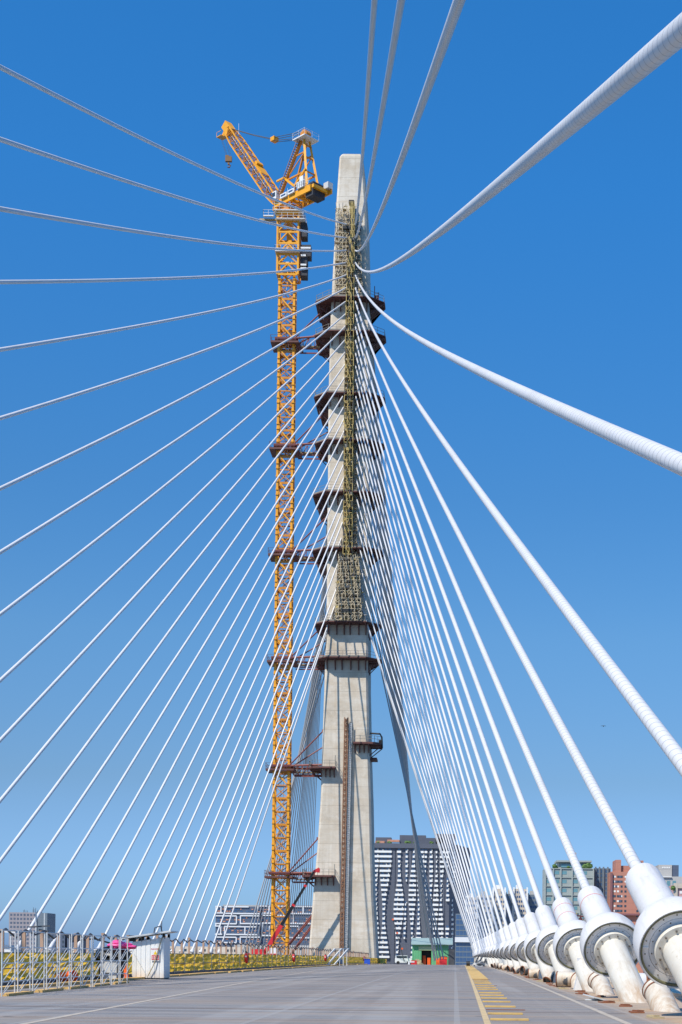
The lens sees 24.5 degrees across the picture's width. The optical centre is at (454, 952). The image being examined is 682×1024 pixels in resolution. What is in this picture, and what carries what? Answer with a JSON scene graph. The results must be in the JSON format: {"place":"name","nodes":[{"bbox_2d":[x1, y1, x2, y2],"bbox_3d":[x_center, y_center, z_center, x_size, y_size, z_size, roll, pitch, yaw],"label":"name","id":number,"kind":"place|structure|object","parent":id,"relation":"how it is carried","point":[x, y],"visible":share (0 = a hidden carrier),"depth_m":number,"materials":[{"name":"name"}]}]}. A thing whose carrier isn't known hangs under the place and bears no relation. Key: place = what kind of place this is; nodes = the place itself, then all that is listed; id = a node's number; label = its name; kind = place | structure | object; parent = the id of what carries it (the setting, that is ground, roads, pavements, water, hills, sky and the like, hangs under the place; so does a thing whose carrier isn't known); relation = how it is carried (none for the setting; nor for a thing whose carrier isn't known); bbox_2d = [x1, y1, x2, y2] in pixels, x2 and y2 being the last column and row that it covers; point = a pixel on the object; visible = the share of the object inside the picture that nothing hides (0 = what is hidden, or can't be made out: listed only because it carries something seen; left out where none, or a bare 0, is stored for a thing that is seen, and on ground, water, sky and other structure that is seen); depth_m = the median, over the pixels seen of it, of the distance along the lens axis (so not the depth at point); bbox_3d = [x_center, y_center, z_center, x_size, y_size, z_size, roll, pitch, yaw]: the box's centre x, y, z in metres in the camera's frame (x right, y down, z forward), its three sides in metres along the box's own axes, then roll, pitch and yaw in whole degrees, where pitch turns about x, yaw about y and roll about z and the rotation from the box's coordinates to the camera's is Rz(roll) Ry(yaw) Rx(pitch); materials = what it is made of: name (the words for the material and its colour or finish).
{"place":"outdoors","nodes":[
{"label":"outdoors","id":0,"kind":"place"},
{"bbox_2d":[9,907,55,951],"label":"unfinished block","id":1,"kind":"structure","parent":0,"point":[19,921],"depth_m":850.00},
{"bbox_2d":[215,905,311,946],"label":"office block","id":2,"kind":"structure","parent":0,"point":[239,925],"depth_m":900.00,"materials":[{"name":"white concrete"}]},
{"bbox_2d":[217,908,310,942],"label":"window","id":3,"kind":"structure","parent":2,"relation":"in","point":[295,930],"depth_m":899.83,"materials":[{"name":"blue glass"}]},
{"bbox_2d":[0,964,681,1023],"bbox_3d":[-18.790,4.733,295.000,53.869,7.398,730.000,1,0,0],"label":"road deck","id":4,"kind":"structure","parent":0,"point":[393,994],"depth_m":39.87,"materials":[{"name":"asphalt"}]},
{"bbox_2d":[0,930,26,996],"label":"scaffold unit","id":5,"kind":"object","parent":4,"relation":"on","point":[14,966],"visible":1,"depth_m":41.30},
{"bbox_2d":[0,991,33,995],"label":"timber plank","id":6,"kind":"object","parent":4,"relation":"on","point":[17,993],"visible":1,"depth_m":42.00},
{"bbox_2d":[4,931,40,991],"bbox_3d":[-12.048,0.263,43.512,0.555,1.740,2.424,1,0,0],"label":"scaffold unit","id":7,"kind":"object","parent":6,"relation":"on","point":[18,966],"visible":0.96,"depth_m":42.99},
{"bbox_2d":[19,931,53,990],"bbox_3d":[-12.108,0.264,45.232,0.555,1.740,2.424,1,0,0],"label":"scaffold unit","id":8,"kind":"object","parent":4,"relation":"on","point":[33,964],"visible":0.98,"depth_m":44.66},
{"bbox_2d":[72,921,177,978],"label":"site hut","id":9,"kind":"object","parent":4,"relation":"on","point":[150,958],"visible":0.98,"depth_m":68.50,"materials":[{"name":"white metal"}]},
{"bbox_2d":[21,967,341,1023],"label":"lane line","id":10,"kind":"object","parent":4,"relation":"on","point":[140,1001],"visible":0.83,"depth_m":35.63,"materials":[{"name":"paint"}]},
{"bbox_2d":[0,928,386,985],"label":"netted barrier","id":11,"kind":"object","parent":4,"relation":"on","point":[181,962],"visible":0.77,"depth_m":89.05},
{"bbox_2d":[411,938,454,964],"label":"green shed","id":12,"kind":"structure","parent":4,"relation":"on","point":[422,950],"depth_m":382.00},
{"bbox_2d":[466,966,528,1020],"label":"ladder markings","id":13,"kind":"object","parent":4,"relation":"on","point":[475,973],"visible":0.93,"depth_m":43.90,"materials":[{"name":"yellow paint"}]},
{"bbox_2d":[508,922,527,966],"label":"cable anchorage","id":14,"kind":"object","parent":4,"relation":"on","point":[514,937],"visible":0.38,"depth_m":107.64,"materials":[{"name":"metal"}]},
{"bbox_2d":[515,918,538,968],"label":"cable anchorage","id":15,"kind":"object","parent":4,"relation":"on","point":[522,935],"visible":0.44,"depth_m":95.26,"materials":[{"name":"metal"}]},
{"bbox_2d":[524,912,553,978],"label":"cable anchorage","id":16,"kind":"object","parent":4,"relation":"on","point":[531,926],"visible":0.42,"depth_m":82.81,"materials":[{"name":"metal"}]},
{"bbox_2d":[535,905,573,973],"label":"cable anchorage","id":17,"kind":"object","parent":4,"relation":"on","point":[546,922],"visible":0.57,"depth_m":70.48,"materials":[{"name":"metal"}]},
{"bbox_2d":[556,971,576,987],"bbox_3d":[4.538,1.357,60.599,1.100,1.275,2.154,1,0,-8],"label":"elbow pipe","id":18,"kind":"object","parent":4,"relation":"on","point":[565,979],"visible":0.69,"depth_m":61.01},
{"bbox_2d":[552,897,592,991],"bbox_3d":[4.636,0.080,57.550,1.790,1.790,9.240,1,25,-6],"label":"cable anchorage","id":19,"kind":"object","parent":4,"relation":"on","point":[566,944],"visible":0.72,"depth_m":57.90,"materials":[{"name":"metal"}]},
{"bbox_2d":[588,972,614,994],"bbox_3d":[4.798,1.286,50.318,0.682,1.375,2.122,1,0,-8],"label":"elbow pipe","id":20,"kind":"object","parent":4,"relation":"on","point":[599,984],"visible":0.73,"depth_m":50.37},
{"bbox_2d":[577,886,646,1002],"bbox_3d":[4.647,0.103,45.108,1.790,1.790,9.240,1,24,-6],"label":"cable anchorage","id":21,"kind":"object","parent":4,"relation":"on","point":[606,943],"visible":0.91,"depth_m":45.35,"materials":[{"name":"metal"}]},
{"bbox_2d":[626,863,681,993],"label":"cable anchorage","id":22,"kind":"object","parent":4,"relation":"on","point":[657,939],"visible":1,"depth_m":31.97,"materials":[{"name":"metal"}]},
{"bbox_2d":[642,979,680,1011],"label":"elbow pipe","id":23,"kind":"object","parent":4,"relation":"on","point":[659,998],"visible":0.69,"depth_m":35.74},
{"bbox_2d":[0,0,681,950],"label":"sky","id":24,"kind":"structure","parent":0,"point":[565,285],"materials":[{"name":"blue"}]},
{"bbox_2d":[374,834,469,964],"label":"apartment block","id":25,"kind":"structure","parent":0,"point":[397,893],"depth_m":980.00,"materials":[{"name":"stone"}]},
{"bbox_2d":[375,848,454,955],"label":"window","id":26,"kind":"structure","parent":25,"relation":"in","point":[425,859],"depth_m":979.86,"materials":[{"name":"black glass"}]},
{"bbox_2d":[455,914,474,964],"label":"blue building","id":27,"kind":"structure","parent":0,"point":[463,952],"depth_m":759.94,"materials":[{"name":"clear glass"}]},
{"bbox_2d":[542,860,593,971],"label":"building","id":28,"kind":"structure","parent":0,"point":[568,884],"depth_m":700.00,"materials":[{"name":"teal glass"}]},
{"bbox_2d":[594,867,610,900],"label":"bluegrey tower","id":29,"kind":"structure","parent":0,"point":[600,878],"depth_m":705.94,"materials":[{"name":"blue glass"}]},
{"bbox_2d":[607,860,643,972],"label":"red tower","id":30,"kind":"structure","parent":0,"point":[620,900],"depth_m":690.00,"materials":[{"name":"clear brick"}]},
{"bbox_2d":[655,865,681,885],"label":"grey block","id":31,"kind":"structure","parent":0,"point":[670,874],"depth_m":691.00,"materials":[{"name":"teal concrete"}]},
{"bbox_3d":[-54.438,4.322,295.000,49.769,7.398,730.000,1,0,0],"label":"second road deck","id":32,"kind":"structure","parent":0,"visible":0},
{"bbox_2d":[216,120,332,954],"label":"tower crane","id":33,"kind":"object","parent":32,"relation":"on","point":[305,193],"visible":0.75,"depth_m":301.48,"materials":[{"name":"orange metal"}]},
{"bbox_2d":[264,837,317,954],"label":"crane tie","id":34,"kind":"object","parent":33,"relation":"attached to","point":[292,874],"visible":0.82,"depth_m":300.93,"materials":[{"name":"red metal"}]},
{"bbox_2d":[265,729,322,776],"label":"crane tie","id":35,"kind":"object","parent":33,"relation":"attached to","point":[294,772],"visible":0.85,"depth_m":301.03,"materials":[{"name":"red metal"}]},
{"bbox_2d":[267,628,325,669],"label":"crane tie","id":36,"kind":"object","parent":33,"relation":"attached to","point":[292,657],"visible":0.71,"depth_m":301.10,"materials":[{"name":"red metal"}]},
{"bbox_2d":[268,517,326,564],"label":"crane tie","id":37,"kind":"object","parent":33,"relation":"attached to","point":[288,552],"visible":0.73,"depth_m":301.27,"materials":[{"name":"red metal"}]},
{"bbox_2d":[269,414,327,459],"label":"crane tie","id":38,"kind":"object","parent":33,"relation":"attached to","point":[289,447],"visible":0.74,"depth_m":301.29,"materials":[{"name":"red metal"}]},
{"bbox_2d":[270,308,329,353],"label":"crane tie","id":39,"kind":"object","parent":33,"relation":"attached to","point":[294,340],"visible":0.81,"depth_m":301.28,"materials":[{"name":"red metal"}]},
{"bbox_2d":[248,868,319,954],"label":"mobile crane","id":40,"kind":"object","parent":32,"relation":"on","point":[277,931],"visible":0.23,"depth_m":291.73,"materials":[{"name":"red metal"}]},
{"bbox_3d":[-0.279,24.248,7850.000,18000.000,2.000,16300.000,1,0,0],"label":"water","id":41,"kind":"structure","parent":0,"visible":0},
{"bbox_2d":[308,154,378,964],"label":"bridge pylon","id":42,"kind":"object","parent":41,"relation":"in","point":[347,692],"visible":0.71,"depth_m":297.50,"materials":[{"name":"concrete"}]},
{"bbox_2d":[0,395,343,920],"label":"stay cable","id":43,"kind":"object","parent":42,"relation":"attached to","point":[9,904],"visible":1,"depth_m":165.58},
{"bbox_2d":[0,378,343,863],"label":"stay cable","id":44,"kind":"object","parent":42,"relation":"attached to","point":[23,829],"visible":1,"depth_m":160.45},
{"bbox_2d":[0,364,344,802],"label":"stay cable","id":45,"kind":"object","parent":42,"relation":"attached to","point":[36,756],"visible":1,"depth_m":156.86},
{"bbox_2d":[0,352,344,742],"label":"stay cable","id":46,"kind":"object","parent":42,"relation":"attached to","point":[46,691],"visible":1,"depth_m":153.42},
{"bbox_2d":[0,339,344,682],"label":"stay cable","id":47,"kind":"object","parent":42,"relation":"attached to","point":[50,634],"visible":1,"depth_m":149.31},
{"bbox_2d":[0,326,344,615],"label":"stay cable","id":48,"kind":"object","parent":42,"relation":"attached to","point":[37,585],"visible":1,"depth_m":147.27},
{"bbox_2d":[0,301,345,490],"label":"stay cable","id":49,"kind":"object","parent":42,"relation":"attached to","point":[36,471],"visible":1,"depth_m":140.00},
{"bbox_2d":[0,287,345,419],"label":"stay cable","id":50,"kind":"object","parent":42,"relation":"attached to","point":[22,411],"visible":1,"depth_m":143.45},
{"bbox_2d":[0,137,346,238],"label":"stay cable","id":51,"kind":"object","parent":42,"relation":"attached to","point":[44,154],"visible":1,"depth_m":119.17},
{"bbox_2d":[0,313,346,554],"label":"stay cable","id":52,"kind":"object","parent":42,"relation":"attached to","point":[37,529],"visible":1,"depth_m":143.48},
{"bbox_2d":[0,275,346,351],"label":"stay cable","id":53,"kind":"object","parent":42,"relation":"attached to","point":[20,346],"visible":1,"depth_m":139.16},
{"bbox_2d":[0,262,346,283],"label":"stay cable","id":54,"kind":"object","parent":42,"relation":"attached to","point":[45,281],"visible":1,"depth_m":135.50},
{"bbox_2d":[0,64,347,224],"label":"stay cable","id":55,"kind":"object","parent":42,"relation":"attached to","point":[53,94],"visible":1,"depth_m":117.01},
{"bbox_2d":[0,206,347,251],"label":"stay cable","id":56,"kind":"object","parent":42,"relation":"attached to","point":[42,216],"visible":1,"depth_m":117.32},
{"bbox_2d":[26,406,343,936],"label":"stay cable","id":57,"kind":"object","parent":42,"relation":"attached to","point":[125,774],"visible":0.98,"depth_m":177.11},
{"bbox_2d":[53,418,343,941],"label":"stay cable","id":58,"kind":"object","parent":42,"relation":"attached to","point":[138,793],"visible":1,"depth_m":189.15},
{"bbox_2d":[79,431,343,941],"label":"stay cable","id":59,"kind":"object","parent":42,"relation":"attached to","point":[151,807],"visible":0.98,"depth_m":201.64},
{"bbox_2d":[105,449,343,934],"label":"stay cable","id":60,"kind":"object","parent":42,"relation":"attached to","point":[161,823],"visible":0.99,"depth_m":210.87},
{"bbox_2d":[121,465,343,940],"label":"stay cable","id":61,"kind":"object","parent":42,"relation":"attached to","point":[168,841],"visible":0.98,"depth_m":222.62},
{"bbox_2d":[138,477,343,940],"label":"stay cable","id":62,"kind":"object","parent":42,"relation":"attached to","point":[173,861],"visible":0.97,"depth_m":232.90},
{"bbox_2d":[153,498,342,938],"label":"stay cable","id":63,"kind":"object","parent":42,"relation":"attached to","point":[182,872],"visible":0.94,"depth_m":242.71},
{"bbox_2d":[169,510,342,930],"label":"stay cable","id":64,"kind":"object","parent":42,"relation":"attached to","point":[181,902],"visible":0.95,"depth_m":252.12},
{"bbox_2d":[175,522,342,943],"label":"stay cable","id":65,"kind":"object","parent":42,"relation":"attached to","point":[256,740],"visible":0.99,"depth_m":259.85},
{"bbox_2d":[184,538,341,943],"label":"stay cable","id":66,"kind":"object","parent":42,"relation":"attached to","point":[260,748],"visible":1,"depth_m":267.51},
{"bbox_2d":[195,562,337,940],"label":"stay cable","id":67,"kind":"object","parent":42,"relation":"attached to","point":[265,756],"visible":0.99,"depth_m":275.28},
{"bbox_2d":[205,588,336,939],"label":"stay cable","id":68,"kind":"object","parent":42,"relation":"attached to","point":[269,767],"visible":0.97,"depth_m":282.29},
{"bbox_2d":[213,606,334,942],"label":"stay cable","id":69,"kind":"object","parent":42,"relation":"attached to","point":[272,779],"visible":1,"depth_m":288.81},
{"bbox_2d":[222,629,327,943],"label":"stay cable","id":70,"kind":"object","parent":42,"relation":"attached to","point":[273,791],"visible":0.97,"depth_m":295.07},
{"bbox_2d":[339,717,351,955],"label":"hoist mast","id":71,"kind":"object","parent":42,"relation":"attached to","point":[345,816],"visible":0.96,"depth_m":296.45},
{"bbox_2d":[313,650,381,675],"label":"work platform","id":72,"kind":"structure","parent":42,"relation":"attached to","point":[372,663],"depth_m":296.69,"materials":[{"name":"red metal"}]},
{"bbox_2d":[315,615,380,640],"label":"work platform","id":73,"kind":"structure","parent":42,"relation":"attached to","point":[318,625],"depth_m":296.95,"materials":[{"name":"red metal"}]},
{"bbox_2d":[333,200,363,620],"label":"scaffold tower","id":74,"kind":"structure","parent":42,"relation":"attached to","point":[350,267],"depth_m":295.96,"materials":[{"name":"green metal"}]},
{"bbox_2d":[312,541,384,579],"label":"work platform","id":75,"kind":"structure","parent":42,"relation":"attached to","point":[315,552],"depth_m":297.33,"materials":[{"name":"red metal"}]},
{"bbox_2d":[313,484,384,524],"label":"work platform","id":76,"kind":"structure","parent":42,"relation":"attached to","point":[317,496],"depth_m":297.62,"materials":[{"name":"red metal"}]},
{"bbox_2d":[314,386,385,429],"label":"work platform","id":77,"kind":"structure","parent":42,"relation":"attached to","point":[323,401],"depth_m":297.72,"materials":[{"name":"red metal"}]},
{"bbox_2d":[315,433,384,464],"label":"work platform","id":78,"kind":"structure","parent":42,"relation":"attached to","point":[318,444],"depth_m":297.25,"materials":[{"name":"red metal"}]},
{"bbox_2d":[315,290,385,329],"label":"work platform","id":79,"kind":"structure","parent":42,"relation":"attached to","point":[375,313],"depth_m":298.02,"materials":[{"name":"red metal"}]},
{"bbox_2d":[315,324,385,361],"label":"work platform","id":80,"kind":"structure","parent":42,"relation":"attached to","point":[324,339],"depth_m":297.93,"materials":[{"name":"red metal"}]},
{"bbox_2d":[354,0,377,224],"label":"stay cable","id":81,"kind":"object","parent":42,"relation":"attached to","point":[371,42],"visible":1,"depth_m":96.04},
{"bbox_2d":[353,730,382,761],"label":"corner platform","id":82,"kind":"structure","parent":42,"relation":"attached to","point":[375,745],"depth_m":297.29,"materials":[{"name":"red metal"}]},
{"bbox_2d":[355,0,404,238],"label":"stay cable","id":83,"kind":"object","parent":42,"relation":"attached to","point":[396,30],"visible":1,"depth_m":76.72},
{"bbox_2d":[372,595,437,959],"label":"back stay cable","id":84,"kind":"object","parent":42,"relation":"attached to","point":[407,796],"visible":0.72,"depth_m":331.28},
{"bbox_2d":[371,606,440,959],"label":"back stay cable","id":85,"kind":"object","parent":42,"relation":"attached to","point":[410,810],"visible":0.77,"depth_m":322.18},
{"bbox_2d":[373,636,443,958],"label":"back stay cable","id":86,"kind":"object","parent":42,"relation":"attached to","point":[410,806],"visible":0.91,"depth_m":313.36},
{"bbox_2d":[355,0,465,251],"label":"stay cable","id":87,"kind":"object","parent":42,"relation":"attached to","point":[454,13],"visible":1,"depth_m":51.40,"materials":[{"name":"metal"}]},
{"bbox_2d":[357,539,476,940],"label":"stay cable","id":88,"kind":"object","parent":42,"relation":"attached to","point":[418,747],"visible":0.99,"depth_m":267.13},
{"bbox_2d":[356,525,478,939],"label":"stay cable","id":89,"kind":"object","parent":42,"relation":"attached to","point":[419,741],"visible":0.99,"depth_m":258.98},
{"bbox_2d":[359,562,475,941],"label":"stay cable","id":90,"kind":"object","parent":42,"relation":"attached to","point":[418,758],"visible":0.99,"depth_m":274.29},
{"bbox_2d":[361,586,473,942],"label":"stay cable","id":91,"kind":"object","parent":42,"relation":"attached to","point":[418,768],"visible":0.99,"depth_m":281.67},
{"bbox_2d":[362,607,472,943],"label":"stay cable","id":92,"kind":"object","parent":42,"relation":"attached to","point":[418,779],"visible":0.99,"depth_m":288.27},
{"bbox_2d":[357,512,480,939],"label":"stay cable","id":93,"kind":"object","parent":42,"relation":"attached to","point":[421,738],"visible":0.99,"depth_m":249.72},
{"bbox_2d":[356,498,482,938],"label":"stay cable","id":94,"kind":"object","parent":42,"relation":"attached to","point":[422,731],"visible":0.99,"depth_m":241.12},
{"bbox_2d":[367,627,471,944],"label":"stay cable","id":95,"kind":"object","parent":42,"relation":"attached to","point":[420,790],"visible":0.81,"depth_m":294.45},
{"bbox_2d":[355,476,485,936],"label":"stay cable","id":96,"kind":"object","parent":42,"relation":"attached to","point":[424,723],"visible":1,"depth_m":231.99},
{"bbox_2d":[355,462,487,935],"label":"stay cable","id":97,"kind":"object","parent":42,"relation":"attached to","point":[425,718],"visible":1,"depth_m":222.02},
{"bbox_2d":[355,450,490,934],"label":"stay cable","id":98,"kind":"object","parent":42,"relation":"attached to","point":[483,910],"visible":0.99,"depth_m":211.29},
{"bbox_2d":[355,431,494,932],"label":"stay cable","id":99,"kind":"object","parent":42,"relation":"attached to","point":[477,875],"visible":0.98,"depth_m":199.66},
{"bbox_2d":[355,420,497,930],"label":"stay cable","id":100,"kind":"object","parent":42,"relation":"attached to","point":[475,854],"visible":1,"depth_m":188.29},
{"bbox_2d":[355,406,502,928],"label":"stay cable","id":101,"kind":"object","parent":42,"relation":"attached to","point":[475,838],"visible":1,"depth_m":175.28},
{"bbox_2d":[355,395,506,925],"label":"stay cable","id":102,"kind":"object","parent":42,"relation":"attached to","point":[476,824],"visible":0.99,"depth_m":162.19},
{"bbox_2d":[355,378,513,921],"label":"stay cable","id":103,"kind":"object","parent":42,"relation":"attached to","point":[476,803],"visible":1,"depth_m":148.50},
{"bbox_2d":[355,365,520,917],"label":"stay cable","id":104,"kind":"object","parent":42,"relation":"attached to","point":[479,790],"visible":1,"depth_m":133.95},
{"bbox_2d":[355,351,530,913],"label":"stay cable","id":105,"kind":"object","parent":42,"relation":"attached to","point":[508,850],"visible":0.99,"depth_m":119.14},
{"bbox_2d":[355,338,543,906],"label":"stay cable","id":106,"kind":"object","parent":42,"relation":"attached to","point":[538,898],"visible":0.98,"depth_m":103.79,"materials":[{"name":"metal"}]},
{"bbox_2d":[355,325,561,898],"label":"stay cable","id":107,"kind":"object","parent":42,"relation":"attached to","point":[538,844],"visible":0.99,"depth_m":87.47,"materials":[{"name":"metal"}]},
{"bbox_2d":[355,313,589,888],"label":"stay cable","id":108,"kind":"object","parent":42,"relation":"attached to","point":[567,845],"visible":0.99,"depth_m":70.58,"materials":[{"name":"metal"}]},
{"bbox_2d":[355,300,640,868],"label":"stay cable","id":109,"kind":"object","parent":42,"relation":"attached to","point":[632,859],"visible":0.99,"depth_m":51.54,"materials":[{"name":"metal"}]},
{"bbox_2d":[355,12,681,272],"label":"stay cable","id":110,"kind":"object","parent":42,"relation":"attached to","point":[658,50],"visible":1,"depth_m":24.04,"materials":[{"name":"metal"}]},
{"bbox_2d":[355,287,681,775],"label":"stay cable","id":111,"kind":"object","parent":42,"relation":"attached to","point":[667,743],"visible":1,"depth_m":37.80,"materials":[{"name":"metal"}]},
{"bbox_2d":[355,274,681,475],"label":"stay cable","id":112,"kind":"object","parent":42,"relation":"attached to","point":[665,457],"visible":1,"depth_m":30.71,"materials":[{"name":"metal"}]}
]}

